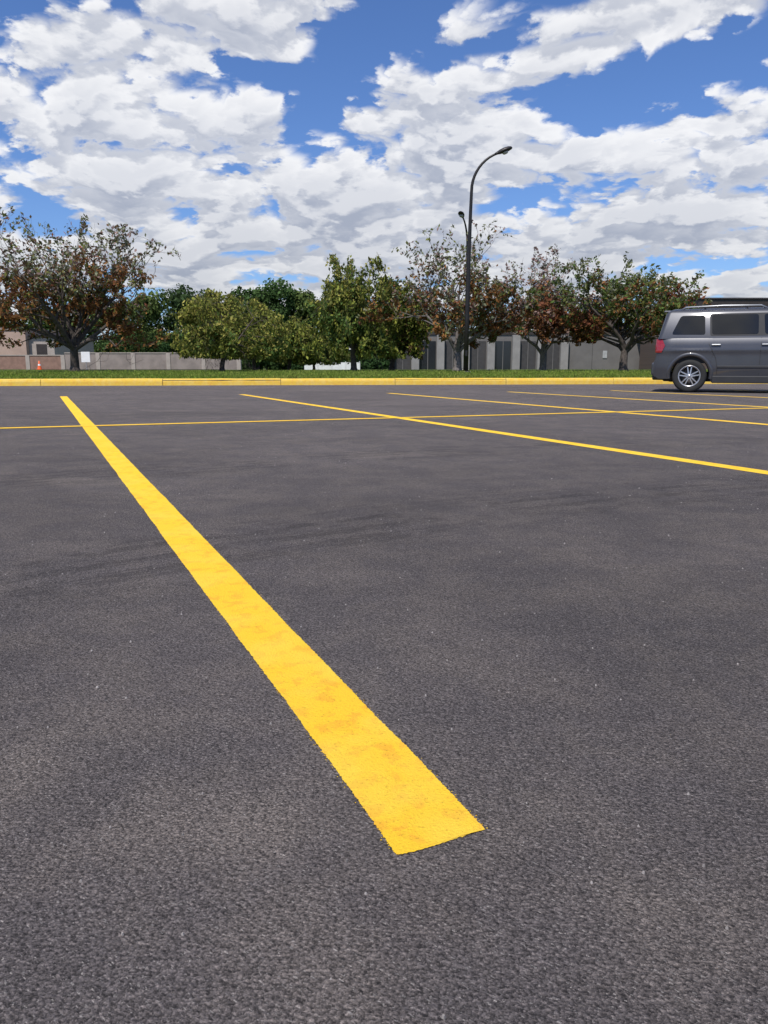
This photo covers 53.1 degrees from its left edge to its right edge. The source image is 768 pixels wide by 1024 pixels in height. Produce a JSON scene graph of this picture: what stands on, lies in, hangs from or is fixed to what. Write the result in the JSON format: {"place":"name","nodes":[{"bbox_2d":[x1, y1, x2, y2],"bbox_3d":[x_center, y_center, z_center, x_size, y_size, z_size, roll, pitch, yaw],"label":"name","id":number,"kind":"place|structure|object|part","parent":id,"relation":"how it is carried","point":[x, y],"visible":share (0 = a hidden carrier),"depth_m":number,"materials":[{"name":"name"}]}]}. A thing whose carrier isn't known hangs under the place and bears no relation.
{"place":"outdoors","nodes":[
{"label":"outdoors","id":0,"kind":"place"},
{"bbox_2d":[81,369,218,369],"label":"road","id":1,"kind":"structure","parent":0,"point":[148,369],"depth_m":46.01,"materials":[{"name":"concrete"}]},
{"bbox_2d":[36,361,43,369],"bbox_3d":[-22.000,-9.370,49.114,0.360,0.555,0.360,0,11,0],"label":"traffic cone","id":2,"kind":"object","parent":1,"relation":"on","point":[39,367],"visible":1,"depth_m":49.03,"materials":[{"name":"orange plastic"}]},
{"bbox_2d":[0,369,707,378],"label":"grass verge","id":3,"kind":"object","parent":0,"point":[535,370],"depth_m":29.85,"materials":[{"name":"green plant"}]},
{"bbox_2d":[0,330,59,354],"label":"building","id":4,"kind":"structure","parent":3,"relation":"on","point":[17,349],"depth_m":60.64,"materials":[{"name":"beige paint"}]},
{"bbox_2d":[28,337,93,354],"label":"building","id":5,"kind":"structure","parent":3,"relation":"on","point":[61,350],"depth_m":61.22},
{"bbox_2d":[36,344,46,354],"bbox_3d":[-27.200,-12.293,61.249,0.800,2.100,0.057,0,11,0],"label":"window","id":6,"kind":"structure","parent":5,"relation":"attached to","point":[41,349],"depth_m":61.10,"materials":[{"name":"black glass"}]},
{"bbox_2d":[81,352,89,368],"bbox_3d":[-19.000,-9.575,49.065,0.560,1.250,0.080,0,11,0],"label":"white sign","id":7,"kind":"object","parent":3,"relation":"on","point":[85,356],"visible":0.92,"depth_m":48.97,"materials":[{"name":"metal"}]},
{"bbox_2d":[0,204,180,370],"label":"crabapple tree","id":8,"kind":"object","parent":3,"relation":"on","point":[98,303],"visible":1,"depth_m":30.32,"materials":[{"name":"green plant"}]},
{"bbox_2d":[0,352,236,369],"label":"block wall","id":9,"kind":"structure","parent":3,"relation":"on","point":[143,360],"depth_m":56.94,"materials":[{"name":"beige concrete"}]},
{"bbox_2d":[25,355,30,369],"bbox_3d":[-26.350,-10.934,57.072,0.294,1.410,0.320,0,11,0],"label":"pilaster","id":10,"kind":"object","parent":9,"relation":"attached to","point":[27,358],"visible":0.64,"depth_m":56.89,"materials":[{"name":"beige concrete"}]},
{"bbox_2d":[60,355,65,369],"bbox_3d":[-23.750,-10.934,57.072,0.294,1.410,0.320,0,11,0],"label":"pilaster","id":11,"kind":"object","parent":9,"relation":"attached to","point":[62,357],"visible":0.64,"depth_m":56.89,"materials":[{"name":"beige concrete"}]},
{"bbox_2d":[95,353,100,368],"bbox_3d":[-21.150,-11.018,57.056,0.294,1.580,0.320,0,11,0],"label":"pilaster","id":12,"kind":"object","parent":9,"relation":"attached to","point":[97,355],"visible":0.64,"depth_m":56.87,"materials":[{"name":"beige concrete"}]},
{"bbox_2d":[131,353,135,368],"bbox_3d":[-18.550,-11.018,57.056,0.294,1.580,0.320,0,11,0],"label":"pilaster","id":13,"kind":"object","parent":9,"relation":"attached to","point":[133,365],"visible":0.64,"depth_m":56.87,"materials":[{"name":"beige concrete"}]},
{"bbox_2d":[166,353,170,368],"bbox_3d":[-15.950,-11.018,57.056,0.294,1.580,0.320,0,11,0],"label":"pilaster","id":14,"kind":"object","parent":9,"relation":"attached to","point":[168,363],"visible":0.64,"depth_m":56.87,"materials":[{"name":"beige concrete"}]},
{"bbox_2d":[201,357,205,368],"bbox_3d":[-13.350,-11.018,57.056,0.294,1.580,0.320,0,11,0],"label":"pilaster","id":15,"kind":"object","parent":9,"relation":"attached to","point":[203,363],"visible":0.29,"depth_m":56.90,"materials":[{"name":"grey concrete"}]},
{"bbox_2d":[237,358,241,369],"bbox_3d":[-10.750,-11.018,57.056,0.294,1.580,0.320,0,11,0],"label":"pilaster","id":16,"kind":"object","parent":9,"relation":"attached to","point":[239,366],"visible":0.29,"depth_m":56.93,"materials":[{"name":"grey concrete"}]},
{"bbox_2d":[48,329,395,369],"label":"hedge","id":17,"kind":"object","parent":3,"relation":"on","point":[370,364],"visible":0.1,"depth_m":70.89,"materials":[{"name":"green plant"}]},
{"bbox_2d":[165,288,290,370],"bbox_3d":[-6.141,-7.047,30.593,5.000,3.700,5.876,0,11,0],"label":"ornamental pear tree","id":18,"kind":"object","parent":3,"relation":"on","point":[212,323],"visible":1,"depth_m":29.40,"materials":[{"name":"green plant"}]},
{"bbox_2d":[226,303,299,369],"bbox_3d":[-6.302,-8.437,37.133,3.971,3.224,3.378,-5,12,-26],"label":"ornamental pear tree","id":19,"kind":"object","parent":3,"relation":"on","point":[290,331],"visible":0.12,"depth_m":36.82,"materials":[{"name":"green plant"}]},
{"bbox_2d":[256,315,327,369],"bbox_3d":[-5.106,-9.079,41.217,4.317,3.071,4.195,0,11,0],"label":"ornamental pear tree","id":20,"kind":"object","parent":3,"relation":"on","point":[298,351],"visible":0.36,"depth_m":40.32,"materials":[{"name":"green plant"}]},
{"bbox_2d":[281,334,350,369],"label":"ornamental pear tree","id":21,"kind":"object","parent":3,"relation":"on","point":[329,360],"visible":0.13,"depth_m":45.36,"materials":[{"name":"green plant"}]},
{"bbox_2d":[304,361,359,369],"bbox_3d":[-3.705,-10.309,55.064,3.990,0.940,0.080,0,11,0],"label":"white fence","id":22,"kind":"object","parent":3,"relation":"on","point":[343,366],"visible":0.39,"depth_m":55.02,"materials":[{"name":"paint"}]},
{"bbox_2d":[295,253,408,370],"bbox_3d":[-1.151,-7.907,32.115,4.040,5.684,4.402,3,11,17],"label":"ornamental pear tree","id":23,"kind":"object","parent":3,"relation":"on","point":[341,306],"visible":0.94,"depth_m":31.35,"materials":[{"name":"green plant"}]},
{"bbox_2d":[356,275,432,369],"bbox_3d":[0.380,-8.593,35.170,3.927,4.257,3.883,0,11,0],"label":"ornamental pear tree","id":24,"kind":"object","parent":3,"relation":"on","point":[413,331],"visible":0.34,"depth_m":34.45,"materials":[{"name":"green plant"}]},
{"bbox_2d":[357,219,547,370],"bbox_3d":[2.767,-8.774,31.442,7.806,6.010,5.232,0,11,0],"label":"crabapple tree","id":25,"kind":"object","parent":3,"relation":"on","point":[482,305],"visible":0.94,"depth_m":31.06,"materials":[{"name":"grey plant"}]},
{"bbox_2d":[458,211,468,369],"bbox_3d":[4.123,-11.270,40.004,0.440,8.026,1.707,4,12,22],"label":"street lamp","id":26,"kind":"object","parent":3,"relation":"on","point":[461,214],"visible":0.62,"depth_m":39.31,"materials":[{"name":"metal"}]},
{"bbox_2d":[463,146,511,371],"bbox_3d":[3.664,-8.921,27.816,1.707,8.027,0.440,0,11,0],"label":"street lamp","id":27,"kind":"object","parent":3,"relation":"on","point":[504,150],"visible":0.86,"depth_m":27.78,"materials":[{"name":"metal"}]},
{"bbox_2d":[406,335,639,369],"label":"wall","id":28,"kind":"structure","parent":3,"relation":"on","point":[581,357],"depth_m":73.87,"materials":[{"name":"grey concrete"}]},
{"bbox_2d":[395,351,410,369],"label":"recess panel","id":29,"kind":"object","parent":28,"relation":"attached to","point":[406,365],"visible":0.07,"depth_m":73.97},
{"bbox_2d":[411,356,418,369],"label":"rib","id":30,"kind":"object","parent":28,"relation":"attached to","point":[414,364],"depth_m":73.41,"materials":[{"name":"grey concrete"}]},
{"bbox_2d":[420,341,435,368],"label":"recess panel","id":31,"kind":"object","parent":28,"relation":"attached to","point":[431,349],"visible":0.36,"depth_m":73.84,"materials":[{"name":"grey glass"}]},
{"bbox_2d":[436,335,444,369],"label":"rib","id":32,"kind":"object","parent":28,"relation":"attached to","point":[440,355],"visible":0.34,"depth_m":73.24,"materials":[{"name":"grey concrete"}]},
{"bbox_2d":[445,341,460,369],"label":"recess panel","id":33,"kind":"object","parent":28,"relation":"attached to","point":[448,354],"visible":0.36,"depth_m":73.82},
{"bbox_2d":[461,337,469,368],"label":"rib","id":34,"kind":"object","parent":28,"relation":"attached to","point":[462,358],"visible":0.1,"depth_m":73.33,"materials":[{"name":"grey concrete"}]},
{"bbox_2d":[470,341,485,369],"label":"recess panel","id":35,"kind":"object","parent":28,"relation":"attached to","point":[480,351],"visible":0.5,"depth_m":73.84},
{"bbox_2d":[486,337,494,369],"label":"rib","id":36,"kind":"object","parent":28,"relation":"attached to","point":[490,360],"visible":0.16,"depth_m":73.29,"materials":[{"name":"grey concrete"}]},
{"bbox_2d":[495,341,510,369],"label":"recess panel","id":37,"kind":"object","parent":28,"relation":"attached to","point":[501,349],"visible":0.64,"depth_m":73.80,"materials":[{"name":"grey glass"}]},
{"bbox_2d":[511,335,520,369],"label":"rib","id":38,"kind":"object","parent":28,"relation":"attached to","point":[515,355],"visible":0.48,"depth_m":73.25,"materials":[{"name":"grey concrete"}]},
{"bbox_2d":[520,341,535,368],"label":"recess panel","id":39,"kind":"object","parent":28,"relation":"attached to","point":[526,351],"visible":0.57,"depth_m":73.82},
{"bbox_2d":[427,332,639,334],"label":"parapet","id":40,"kind":"structure","parent":28,"relation":"on","point":[530,333],"depth_m":73.40,"materials":[{"name":"grey concrete"}]},
{"bbox_2d":[536,339,540,368],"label":"rib","id":41,"kind":"object","parent":28,"relation":"attached to","point":[538,358],"visible":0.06,"depth_m":73.37,"materials":[{"name":"beige concrete"}]},
{"bbox_2d":[545,341,559,368],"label":"recess panel","id":42,"kind":"object","parent":28,"relation":"attached to","point":[551,352],"visible":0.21,"depth_m":73.84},
{"bbox_2d":[559,335,568,368],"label":"rib","id":43,"kind":"object","parent":28,"relation":"attached to","point":[563,355],"visible":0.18,"depth_m":73.29,"materials":[{"name":"grey concrete"}]},
{"bbox_2d":[492,243,624,369],"bbox_3d":[7.608,-9.261,35.051,5.896,5.597,4.249,0,11,0],"label":"crabapple tree","id":44,"kind":"object","parent":3,"relation":"on","point":[544,330],"visible":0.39,"depth_m":34.23,"materials":[{"name":"brown plant"}]},
{"bbox_2d":[518,251,711,370],"bbox_3d":[9.453,-8.228,32.034,8.126,4.740,7.890,6,12,28],"label":"crabapple tree","id":45,"kind":"object","parent":3,"relation":"on","point":[636,316],"visible":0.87,"depth_m":31.44,"materials":[{"name":"green plant"}]},
{"bbox_2d":[639,328,706,369],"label":"wall","id":46,"kind":"structure","parent":3,"relation":"on","point":[647,356],"depth_m":70.36,"materials":[{"name":"grey concrete"}]},
{"bbox_2d":[0,384,767,1023],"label":"parking lot","id":47,"kind":"structure","parent":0,"point":[246,878],"depth_m":1.26,"materials":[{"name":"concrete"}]},
{"bbox_2d":[60,396,484,853],"bbox_3d":[-2.734,-0.806,7.097,0.133,0.001,13.818,-5,12,-23],"label":"parking line","id":48,"kind":"object","parent":47,"relation":"on","point":[408,801],"visible":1,"depth_m":1.27,"materials":[{"name":"yellow paint"}]},
{"bbox_2d":[0,408,756,428],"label":"parking cross line","id":49,"kind":"object","parent":47,"relation":"on","point":[359,418],"visible":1,"depth_m":7.86,"materials":[{"name":"yellow paint"}]},
{"bbox_2d":[0,378,767,385],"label":"kerb","id":50,"kind":"structure","parent":47,"relation":"on","point":[241,381],"depth_m":20.49,"materials":[{"name":"yellow paint"}]},
{"bbox_2d":[0,418,767,1021],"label":"loose grit","id":51,"kind":"object","parent":47,"relation":"on","point":[378,668],"visible":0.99,"depth_m":1.33,"materials":[{"name":"grey gravel"}]},
{"bbox_2d":[239,394,767,473],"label":"parking line","id":52,"kind":"object","parent":47,"relation":"on","point":[653,455],"visible":0.99,"depth_m":5.41,"materials":[{"name":"yellow paint"}]},
{"bbox_2d":[390,393,767,424],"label":"parking line","id":53,"kind":"object","parent":47,"relation":"on","point":[600,410],"visible":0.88,"depth_m":9.05,"materials":[{"name":"yellow paint"}]},
{"bbox_2d":[517,392,762,406],"bbox_3d":[5.294,-1.226,9.277,0.122,0.001,13.810,-5,12,-23],"label":"parking line","id":54,"kind":"object","parent":47,"relation":"on","point":[652,400],"visible":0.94,"depth_m":11.78,"materials":[{"name":"yellow paint"}]},
{"bbox_2d":[609,390,767,397],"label":"parking line","id":55,"kind":"object","parent":47,"relation":"on","point":[696,394],"visible":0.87,"depth_m":14.09,"materials":[{"name":"yellow paint"}]},
{"bbox_2d":[651,304,767,391],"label":"parked suv","id":56,"kind":"object","parent":47,"relation":"on","point":[727,345],"visible":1,"depth_m":14.84,"materials":[{"name":"paint"}]},
{"bbox_3d":[5.945,-3.637,14.976,0.594,0.365,0.086,4,12,22],"label":"quarter window","id":57,"kind":"part","parent":56,"relation":"part of","materials":[{"name":"black glass"}]},
{"bbox_3d":[6.699,-3.582,14.675,0.831,0.371,0.087,4,12,22],"label":"rear door window","id":58,"kind":"part","parent":56,"relation":"part of","materials":[{"name":"black glass"}]},
{"bbox_3d":[7.497,-3.521,14.358,0.726,0.371,0.087,4,12,22],"label":"front door window","id":59,"kind":"part","parent":56,"relation":"part of","materials":[{"name":"black glass"}]},
{"bbox_2d":[0,0,767,349],"label":"sky","id":60,"kind":"structure","parent":0,"point":[258,141],"materials":[{"name":"blue"}]},
{"bbox_2d":[683,299,767,308],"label":"fascia","id":61,"kind":"structure","parent":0,"point":[699,302],"depth_m":57.96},
{"bbox_2d":[686,298,767,300],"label":"roof edge","id":62,"kind":"object","parent":61,"relation":"on","point":[732,298],"visible":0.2,"depth_m":57.81,"materials":[{"name":"metal"}]},
{"label":"ground","id":63,"kind":"structure","parent":0,"visible":0},
{"bbox_2d":[1,277,430,369],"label":"distant trees","id":64,"kind":"object","parent":63,"relation":"on","point":[294,302],"visible":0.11,"depth_m":81.43,"materials":[{"name":"green plant"}]},
{"bbox_2d":[430,312,627,331],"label":"distant trees","id":65,"kind":"object","parent":63,"relation":"on","point":[490,319],"depth_m":94.68,"materials":[{"name":"green plant"}]}
]}

